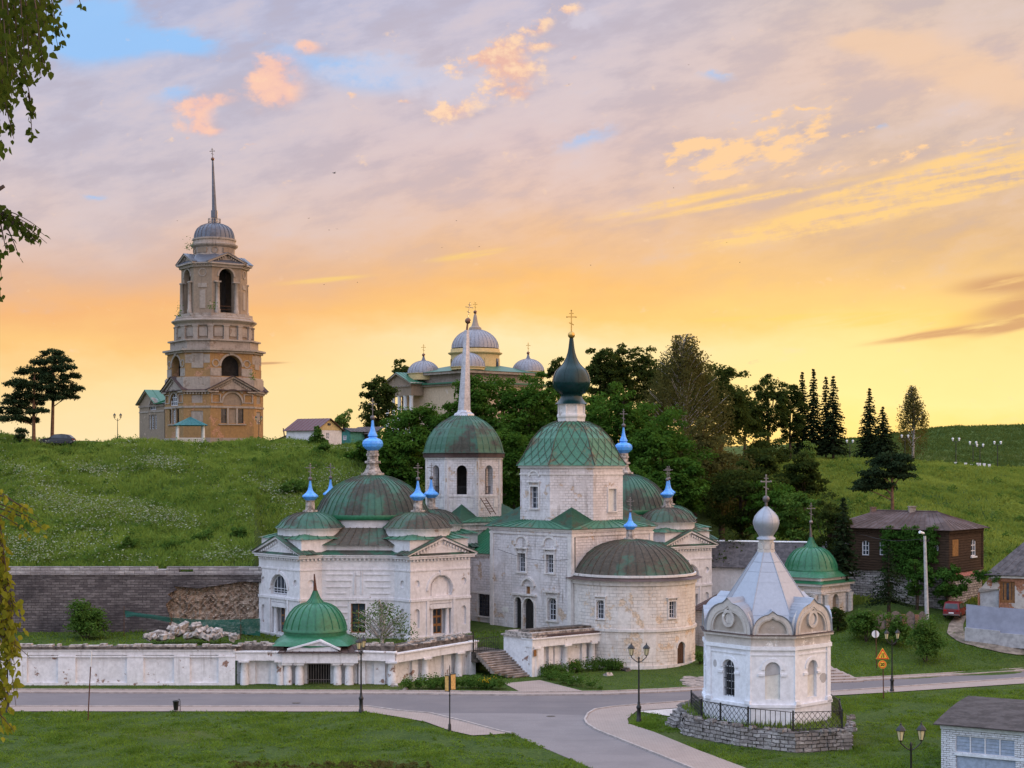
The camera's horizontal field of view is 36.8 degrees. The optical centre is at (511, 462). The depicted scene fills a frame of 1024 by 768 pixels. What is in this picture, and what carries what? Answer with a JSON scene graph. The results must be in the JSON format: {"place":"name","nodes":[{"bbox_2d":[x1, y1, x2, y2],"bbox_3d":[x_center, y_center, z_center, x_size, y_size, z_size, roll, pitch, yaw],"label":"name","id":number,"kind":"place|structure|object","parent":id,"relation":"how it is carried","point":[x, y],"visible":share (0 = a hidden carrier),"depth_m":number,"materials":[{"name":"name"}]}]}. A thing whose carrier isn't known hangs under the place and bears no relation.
{"place":"outdoors","nodes":[
{"label":"outdoors","id":0,"kind":"place"},
{"bbox_2d":[0,0,85,742],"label":"birch","id":1,"kind":"object","parent":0,"point":[31,23],"visible":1,"depth_m":9.53,"materials":[{"name":"green plant"}]},
{"bbox_2d":[0,430,424,571],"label":"meadow grass","id":2,"kind":"structure","parent":0,"point":[222,536],"depth_m":185.77,"materials":[{"name":"green plant"}]},
{"bbox_2d":[0,706,509,734],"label":"pavement","id":3,"kind":"structure","parent":0,"point":[459,726],"depth_m":122.69,"materials":[{"name":"grey concrete"}]},
{"bbox_2d":[0,709,661,767],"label":"lawn grass","id":4,"kind":"structure","parent":0,"point":[131,764],"depth_m":109.23,"materials":[{"name":"green plant"}]},
{"bbox_2d":[0,426,1023,767],"bbox_3d":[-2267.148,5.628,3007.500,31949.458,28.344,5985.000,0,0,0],"label":"ground","id":5,"kind":"structure","parent":0,"point":[472,746],"depth_m":122.57,"materials":[{"name":"green plant"}]},
{"bbox_2d":[0,364,53,441],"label":"pine tree","id":6,"kind":"object","parent":5,"relation":"on","point":[18,403],"visible":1,"depth_m":211.46,"materials":[{"name":"green plant"}]},
{"bbox_2d":[29,348,85,436],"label":"pine tree","id":7,"kind":"object","parent":5,"relation":"on","point":[62,387],"visible":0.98,"depth_m":213.57,"materials":[{"name":"green plant"}]},
{"bbox_2d":[62,597,111,638],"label":"shrub","id":8,"kind":"object","parent":5,"relation":"on","point":[85,620],"visible":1,"depth_m":149.80,"materials":[{"name":"green plant"}]},
{"bbox_2d":[1,643,240,684],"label":"boundary wall","id":9,"kind":"structure","parent":5,"relation":"on","point":[150,664],"depth_m":137.00,"materials":[{"name":"stone"}]},
{"bbox_2d":[1,566,261,631],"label":"retaining wall","id":10,"kind":"structure","parent":5,"relation":"on","point":[46,594],"depth_m":155.00,"materials":[{"name":"stone"}]},
{"bbox_2d":[0,438,361,562],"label":"wildflowers","id":11,"kind":"object","parent":5,"relation":"on","point":[96,506],"visible":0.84,"depth_m":177.80,"materials":[{"name":"green plant"}]},
{"bbox_2d":[124,610,259,638],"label":"safety net","id":12,"kind":"object","parent":5,"relation":"on","point":[240,626],"visible":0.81,"depth_m":150.29,"materials":[{"name":"teal"}]},
{"bbox_2d":[135,148,268,442],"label":"bell tower","id":13,"kind":"structure","parent":5,"relation":"on","point":[213,358],"depth_m":252.89,"materials":[{"name":"paint"}]},
{"bbox_2d":[4,629,504,645],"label":"terrace grass","id":14,"kind":"structure","parent":5,"relation":"on","point":[141,633],"depth_m":150.21,"materials":[{"name":"green plant"}]},
{"bbox_2d":[1,705,512,733],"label":"kerb","id":15,"kind":"structure","parent":5,"relation":"on","point":[276,706],"depth_m":124.70,"materials":[{"name":"concrete"}]},
{"bbox_2d":[233,641,284,684],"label":"colonnade wall","id":16,"kind":"structure","parent":5,"relation":"on","point":[260,662],"depth_m":137.45,"materials":[{"name":"stone"}]},
{"bbox_2d":[283,418,344,444],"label":"house","id":17,"kind":"structure","parent":5,"relation":"on","point":[330,428],"depth_m":223.59,"materials":[{"name":"white paint"}]},
{"bbox_2d":[273,574,360,684],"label":"gate pavilion","id":18,"kind":"structure","parent":5,"relation":"on","point":[316,640],"depth_m":137.82,"materials":[{"name":"green metal"}]},
{"bbox_2d":[228,759,433,767],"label":"verge weeds","id":19,"kind":"object","parent":5,"relation":"on","point":[385,764],"visible":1,"depth_m":100.21,"materials":[{"name":"green plant"}]},
{"bbox_2d":[251,398,479,639],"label":"side chapel","id":20,"kind":"structure","parent":5,"relation":"on","point":[372,533],"depth_m":151.87,"materials":[{"name":"white paint"}]},
{"bbox_2d":[358,642,397,685],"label":"colonnade wall","id":21,"kind":"structure","parent":5,"relation":"on","point":[379,662],"depth_m":137.40,"materials":[{"name":"stone"}]},
{"bbox_2d":[356,374,400,437],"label":"broadleaf tree","id":22,"kind":"object","parent":5,"relation":"on","point":[378,394],"visible":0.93,"depth_m":243.14,"materials":[{"name":"green plant"}]},
{"bbox_2d":[349,599,418,642],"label":"willow bush","id":23,"kind":"object","parent":5,"relation":"on","point":[382,634],"visible":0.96,"depth_m":142.56,"materials":[{"name":"green plant"}]},
{"bbox_2d":[378,425,429,488],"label":"broadleaf tree","id":24,"kind":"object","parent":5,"relation":"on","point":[397,453],"visible":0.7,"depth_m":193.31,"materials":[{"name":"green plant"}]},
{"bbox_2d":[376,401,444,458],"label":"broadleaf tree","id":25,"kind":"object","parent":5,"relation":"on","point":[408,419],"visible":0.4,"depth_m":204.78,"materials":[{"name":"green plant"}]},
{"bbox_2d":[395,633,478,683],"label":"colonnade wall","id":26,"kind":"structure","parent":5,"relation":"on","point":[427,656],"depth_m":141.34,"materials":[{"name":"stone"}]},
{"bbox_2d":[400,672,510,689],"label":"flower bed","id":27,"kind":"object","parent":5,"relation":"on","point":[437,681],"visible":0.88,"depth_m":134.53,"materials":[{"name":"green plant"}]},
{"bbox_2d":[386,301,549,432],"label":"cathedral","id":28,"kind":"structure","parent":5,"relation":"on","point":[423,381],"depth_m":296.08,"materials":[{"name":"yellow paint"}]},
{"bbox_2d":[423,304,513,534],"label":"bell tower","id":29,"kind":"structure","parent":5,"relation":"on","point":[463,453],"depth_m":168.98,"materials":[{"name":"paint"}]},
{"bbox_2d":[428,374,508,430],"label":"broadleaf tree","id":30,"kind":"object","parent":5,"relation":"on","point":[478,400],"visible":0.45,"depth_m":201.78,"materials":[{"name":"green plant"}]},
{"bbox_2d":[471,647,529,677],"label":"entrance stairs","id":31,"kind":"structure","parent":5,"relation":"on","point":[500,662],"depth_m":142.94,"materials":[{"name":"stone"}]},
{"bbox_2d":[454,373,548,496],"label":"broadleaf tree","id":32,"kind":"object","parent":5,"relation":"on","point":[502,384],"visible":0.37,"depth_m":204.44,"materials":[{"name":"green plant"}]},
{"bbox_2d":[493,410,533,508],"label":"broadleaf tree","id":33,"kind":"object","parent":5,"relation":"on","point":[511,481],"visible":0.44,"depth_m":186.92,"materials":[{"name":"green plant"}]},
{"bbox_2d":[8,670,1023,695],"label":"kerb","id":34,"kind":"structure","parent":5,"relation":"on","point":[457,693],"depth_m":131.91,"materials":[{"name":"concrete"}]},
{"bbox_2d":[12,668,1019,692],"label":"kerb","id":35,"kind":"structure","parent":5,"relation":"on","point":[440,690],"depth_m":133.37,"materials":[{"name":"concrete"}]},
{"bbox_2d":[10,669,1023,693],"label":"verge strip","id":36,"kind":"object","parent":5,"relation":"on","point":[378,692],"visible":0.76,"depth_m":132.83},
{"bbox_2d":[21,652,1022,694],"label":"verge grass","id":37,"kind":"structure","parent":5,"relation":"on","point":[591,673],"depth_m":137.68,"materials":[{"name":"green plant"}]},
{"bbox_2d":[500,370,557,447],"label":"broadleaf tree","id":38,"kind":"object","parent":5,"relation":"on","point":[528,404],"visible":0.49,"depth_m":200.26,"materials":[{"name":"green plant"}]},
{"bbox_2d":[501,624,600,676],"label":"colonnade wall","id":39,"kind":"structure","parent":5,"relation":"on","point":[530,651],"depth_m":144.69,"materials":[{"name":"stone"}]},
{"bbox_2d":[537,668,603,690],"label":"flower bed","id":40,"kind":"object","parent":5,"relation":"on","point":[569,680],"visible":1,"depth_m":136.95,"materials":[{"name":"green plant"}]},
{"bbox_2d":[539,656,625,674],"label":"flower bed","id":41,"kind":"object","parent":5,"relation":"on","point":[604,663],"visible":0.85,"depth_m":145.81,"materials":[{"name":"green plant"}]},
{"bbox_2d":[470,310,701,669],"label":"church","id":42,"kind":"structure","parent":5,"relation":"on","point":[618,578],"depth_m":154.60,"materials":[{"name":"stone"}]},
{"bbox_2d":[584,347,630,417],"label":"broadleaf tree","id":43,"kind":"object","parent":5,"relation":"on","point":[597,367],"visible":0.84,"depth_m":237.96,"materials":[{"name":"green plant"}]},
{"bbox_2d":[585,381,662,464],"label":"broadleaf tree","id":44,"kind":"object","parent":5,"relation":"on","point":[631,418],"visible":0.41,"depth_m":196.58,"materials":[{"name":"green plant"}]},
{"bbox_2d":[607,342,648,407],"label":"broadleaf tree","id":45,"kind":"object","parent":5,"relation":"on","point":[623,351],"visible":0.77,"depth_m":240.13,"materials":[{"name":"green plant"}]},
{"bbox_2d":[629,345,663,410],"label":"broadleaf tree","id":46,"kind":"object","parent":5,"relation":"on","point":[645,359],"visible":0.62,"depth_m":242.37,"materials":[{"name":"green plant"}]},
{"bbox_2d":[613,401,679,461],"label":"broadleaf tree","id":47,"kind":"object","parent":5,"relation":"on","point":[646,406],"visible":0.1,"depth_m":204.29,"materials":[{"name":"green plant"}]},
{"bbox_2d":[629,464,670,488],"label":"broadleaf tree","id":48,"kind":"object","parent":5,"relation":"on","point":[655,477],"visible":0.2,"depth_m":185.09,"materials":[{"name":"green plant"}]},
{"bbox_2d":[615,409,719,605],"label":"side chapel","id":49,"kind":"structure","parent":5,"relation":"on","point":[679,529],"depth_m":169.29,"materials":[{"name":"white paint"}]},
{"bbox_2d":[618,404,718,488],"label":"broadleaf tree","id":50,"kind":"object","parent":5,"relation":"on","point":[664,444],"visible":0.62,"depth_m":191.66,"materials":[{"name":"green plant"}]},
{"bbox_2d":[646,456,711,512],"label":"broadleaf tree","id":51,"kind":"object","parent":5,"relation":"on","point":[689,492],"visible":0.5,"depth_m":185.54,"materials":[{"name":"green plant"}]},
{"bbox_2d":[633,334,735,460],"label":"birch tree","id":52,"kind":"object","parent":5,"relation":"on","point":[687,362],"visible":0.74,"depth_m":224.08,"materials":[{"name":"green plant"}]},
{"bbox_2d":[659,415,732,522],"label":"broadleaf tree","id":53,"kind":"object","parent":5,"relation":"on","point":[701,438],"visible":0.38,"depth_m":210.07,"materials":[{"name":"green plant"}]},
{"bbox_2d":[695,594,716,646],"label":"lean to shed","id":54,"kind":"object","parent":5,"relation":"on","point":[699,634],"visible":0.16,"depth_m":159.39,"materials":[{"name":"wood"}]},
{"bbox_2d":[679,435,758,539],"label":"broadleaf tree","id":55,"kind":"object","parent":5,"relation":"on","point":[723,459],"visible":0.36,"depth_m":202.37,"materials":[{"name":"green plant"}]},
{"bbox_2d":[683,362,758,451],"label":"broadleaf tree","id":56,"kind":"object","parent":5,"relation":"on","point":[739,404],"visible":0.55,"depth_m":233.27,"materials":[{"name":"green plant"}]},
{"bbox_2d":[696,458,785,540],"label":"broadleaf tree","id":57,"kind":"object","parent":5,"relation":"on","point":[719,490],"visible":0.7,"depth_m":192.40,"materials":[{"name":"green plant"}]},
{"bbox_2d":[730,392,764,454],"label":"broadleaf tree","id":58,"kind":"object","parent":5,"relation":"on","point":[755,410],"visible":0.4,"depth_m":244.38,"materials":[{"name":"green plant"}]},
{"bbox_2d":[732,446,790,490],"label":"broadleaf tree","id":59,"kind":"object","parent":5,"relation":"on","point":[768,461],"visible":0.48,"depth_m":205.89,"materials":[{"name":"green plant"}]},
{"bbox_2d":[676,696,856,752],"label":"stone platform","id":60,"kind":"structure","parent":5,"relation":"on","point":[783,739],"depth_m":106.66,"materials":[{"name":"grey stone"}]},
{"bbox_2d":[690,690,842,730],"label":"iron fence","id":61,"kind":"object","parent":60,"relation":"on","point":[696,706],"visible":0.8,"depth_m":108.08,"materials":[{"name":"black metal"}]},
{"bbox_2d":[700,475,833,725],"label":"roadside chapel","id":62,"kind":"structure","parent":60,"relation":"on","point":[767,628],"depth_m":109.91,"materials":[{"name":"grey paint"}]},
{"bbox_2d":[741,431,796,465],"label":"broadleaf tree","id":63,"kind":"object","parent":5,"relation":"on","point":[785,455],"visible":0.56,"depth_m":234.24,"materials":[{"name":"green plant"}]},
{"bbox_2d":[712,540,826,595],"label":"long barn","id":64,"kind":"structure","parent":5,"relation":"on","point":[726,575],"depth_m":177.40,"materials":[{"name":"white paint"}]},
{"bbox_2d":[738,478,805,538],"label":"broadleaf tree","id":65,"kind":"object","parent":5,"relation":"on","point":[775,493],"visible":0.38,"depth_m":188.87,"materials":[{"name":"green plant"}]},
{"bbox_2d":[751,374,793,440],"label":"broadleaf tree","id":66,"kind":"object","parent":5,"relation":"on","point":[780,398],"visible":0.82,"depth_m":249.75,"materials":[{"name":"green plant"}]},
{"bbox_2d":[775,384,809,458],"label":"broadleaf tree","id":67,"kind":"object","parent":5,"relation":"on","point":[797,418],"visible":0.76,"depth_m":253.37,"materials":[{"name":"green plant"}]},
{"bbox_2d":[761,491,824,540],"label":"broadleaf tree","id":68,"kind":"object","parent":5,"relation":"on","point":[802,502],"visible":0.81,"depth_m":184.34,"materials":[{"name":"green plant"}]},
{"bbox_2d":[771,451,830,509],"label":"broadleaf tree","id":69,"kind":"object","parent":5,"relation":"on","point":[806,483],"visible":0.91,"depth_m":213.35,"materials":[{"name":"green plant"}]},
{"bbox_2d":[788,372,813,454],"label":"spruce tree","id":70,"kind":"object","parent":5,"relation":"on","point":[799,444],"visible":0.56,"depth_m":257.62,"materials":[{"name":"green plant"}]},
{"bbox_2d":[584,677,1023,767],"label":"kerb","id":71,"kind":"structure","parent":5,"relation":"on","point":[636,745],"depth_m":123.61,"materials":[{"name":"concrete"}]},
{"bbox_2d":[798,369,824,456],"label":"spruce tree","id":72,"kind":"object","parent":5,"relation":"on","point":[813,405],"visible":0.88,"depth_m":256.43,"materials":[{"name":"green plant"}]},
{"bbox_2d":[785,503,854,618],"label":"corner pavilion","id":73,"kind":"structure","parent":5,"relation":"on","point":[811,566],"depth_m":162.85,"materials":[{"name":"green metal"}]},
{"bbox_2d":[620,688,1023,767],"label":"lawn grass","id":74,"kind":"structure","parent":5,"relation":"on","point":[896,758],"depth_m":111.68,"materials":[{"name":"green plant"}]},
{"bbox_2d":[804,490,852,552],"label":"broadleaf tree","id":75,"kind":"object","parent":5,"relation":"on","point":[830,516],"visible":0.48,"depth_m":170.74,"materials":[{"name":"green plant"}]},
{"bbox_2d":[817,376,852,457],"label":"spruce tree","id":76,"kind":"object","parent":5,"relation":"on","point":[835,428],"visible":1,"depth_m":255.55,"materials":[{"name":"green plant"}]},
{"bbox_2d":[830,497,865,580],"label":"spruce tree","id":77,"kind":"object","parent":5,"relation":"on","point":[843,551],"visible":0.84,"depth_m":165.63,"materials":[{"name":"green plant"}]},
{"bbox_2d":[852,388,879,457],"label":"spruce tree","id":78,"kind":"object","parent":5,"relation":"on","point":[867,428],"visible":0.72,"depth_m":261.61,"materials":[{"name":"green plant"}]},
{"bbox_2d":[846,608,885,641],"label":"bush","id":79,"kind":"object","parent":5,"relation":"on","point":[864,623],"visible":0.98,"depth_m":152.53,"materials":[{"name":"green plant"}]},
{"bbox_2d":[863,407,898,457],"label":"spruce tree","id":80,"kind":"object","parent":5,"relation":"on","point":[884,444],"visible":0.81,"depth_m":257.60,"materials":[{"name":"green plant"}]},
{"bbox_2d":[848,451,918,509],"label":"pine tree","id":81,"kind":"object","parent":5,"relation":"on","point":[894,465],"visible":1,"depth_m":179.54,"materials":[{"name":"green plant"}]},
{"bbox_2d":[758,455,1023,605],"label":"meadow grass","id":82,"kind":"structure","parent":5,"relation":"on","point":[1015,527],"depth_m":219.46,"materials":[{"name":"green plant"}]},
{"bbox_2d":[865,544,918,613],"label":"spruce tree","id":83,"kind":"object","parent":5,"relation":"on","point":[886,595],"visible":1,"depth_m":159.82,"materials":[{"name":"green plant"}]},
{"bbox_2d":[878,612,913,645],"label":"bush","id":84,"kind":"object","parent":5,"relation":"on","point":[895,624],"visible":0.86,"depth_m":151.59,"materials":[{"name":"green plant"}]},
{"bbox_2d":[865,610,926,629],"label":"board fence","id":85,"kind":"object","parent":5,"relation":"on","point":[912,618],"visible":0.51,"depth_m":156.47,"materials":[{"name":"grey wood"}]},
{"bbox_2d":[786,423,1023,467],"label":"meadow grass","id":86,"kind":"structure","parent":5,"relation":"on","point":[977,429],"depth_m":326.45,"materials":[{"name":"green plant"}]},
{"bbox_2d":[829,506,989,609],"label":"wooden house","id":87,"kind":"structure","parent":5,"relation":"on","point":[961,544],"depth_m":167.99,"materials":[{"name":"brown wood"}]},
{"bbox_2d":[878,523,940,577],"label":"creeper","id":88,"kind":"object","parent":87,"relation":"attached to","point":[911,548],"visible":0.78,"depth_m":165.22,"materials":[{"name":"green plant"}]},
{"bbox_2d":[894,385,929,459],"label":"birch tree","id":89,"kind":"object","parent":5,"relation":"on","point":[912,407],"visible":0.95,"depth_m":263.27,"materials":[{"name":"green plant"}]},
{"bbox_2d":[903,558,934,609],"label":"broadleaf tree","id":90,"kind":"object","parent":5,"relation":"on","point":[916,576],"visible":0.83,"depth_m":162.95,"materials":[{"name":"green plant"}]},
{"bbox_2d":[830,613,1023,676],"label":"lawn grass","id":91,"kind":"structure","parent":5,"relation":"on","point":[906,649],"depth_m":149.24,"materials":[{"name":"green plant"}]},
{"bbox_2d":[904,614,949,661],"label":"bush","id":92,"kind":"object","parent":5,"relation":"on","point":[925,635],"visible":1,"depth_m":147.00,"materials":[{"name":"green plant"}]},
{"bbox_2d":[928,563,972,606],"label":"broadleaf tree","id":93,"kind":"object","parent":5,"relation":"on","point":[945,588],"visible":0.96,"depth_m":161.85,"materials":[{"name":"green plant"}]},
{"bbox_2d":[933,696,1023,767],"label":"garage","id":94,"kind":"structure","parent":5,"relation":"on","point":[981,732],"depth_m":98.29,"materials":[{"name":"white brick"}]},
{"bbox_2d":[956,735,1014,757],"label":"louvre window","id":95,"kind":"structure","parent":94,"relation":"in","point":[964,744],"depth_m":97.59,"materials":[{"name":"grey glass"}]},
{"bbox_2d":[965,604,1023,648],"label":"sheet fence","id":96,"kind":"object","parent":5,"relation":"on","point":[1001,626],"visible":1,"depth_m":151.70,"materials":[{"name":"metal"}]},
{"bbox_2d":[978,542,1023,608],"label":"ruined house","id":97,"kind":"structure","parent":5,"relation":"on","point":[1009,570],"depth_m":159.62,"materials":[{"name":"paint"}]},
{"bbox_2d":[0,671,1023,766],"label":"road","id":98,"kind":"structure","parent":0,"point":[571,704],"depth_m":128.71,"materials":[{"name":"grey asphalt"}]},
{"bbox_2d":[0,0,1023,445],"label":"sky","id":99,"kind":"structure","parent":0,"point":[615,164],"materials":[{"name":"orange"}]},
{"bbox_2d":[505,680,580,690],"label":"entrance path","id":100,"kind":"structure","parent":0,"point":[537,685],"depth_m":135.97,"materials":[{"name":"grey concrete"}]},
{"bbox_2d":[437,713,686,767],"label":"side road","id":101,"kind":"structure","parent":0,"point":[576,738],"depth_m":110.45,"materials":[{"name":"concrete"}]},
{"bbox_2d":[681,699,847,730],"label":"platform grass","id":102,"kind":"structure","parent":0,"point":[685,706],"depth_m":108.28,"materials":[{"name":"green plant"}]},
{"bbox_2d":[586,678,1023,767],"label":"pavement","id":103,"kind":"structure","parent":0,"point":[612,721],"depth_m":114.81,"materials":[{"name":"grey concrete"}]},
{"bbox_2d":[947,615,1023,654],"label":"dirt path","id":104,"kind":"structure","parent":0,"point":[955,628],"depth_m":152.77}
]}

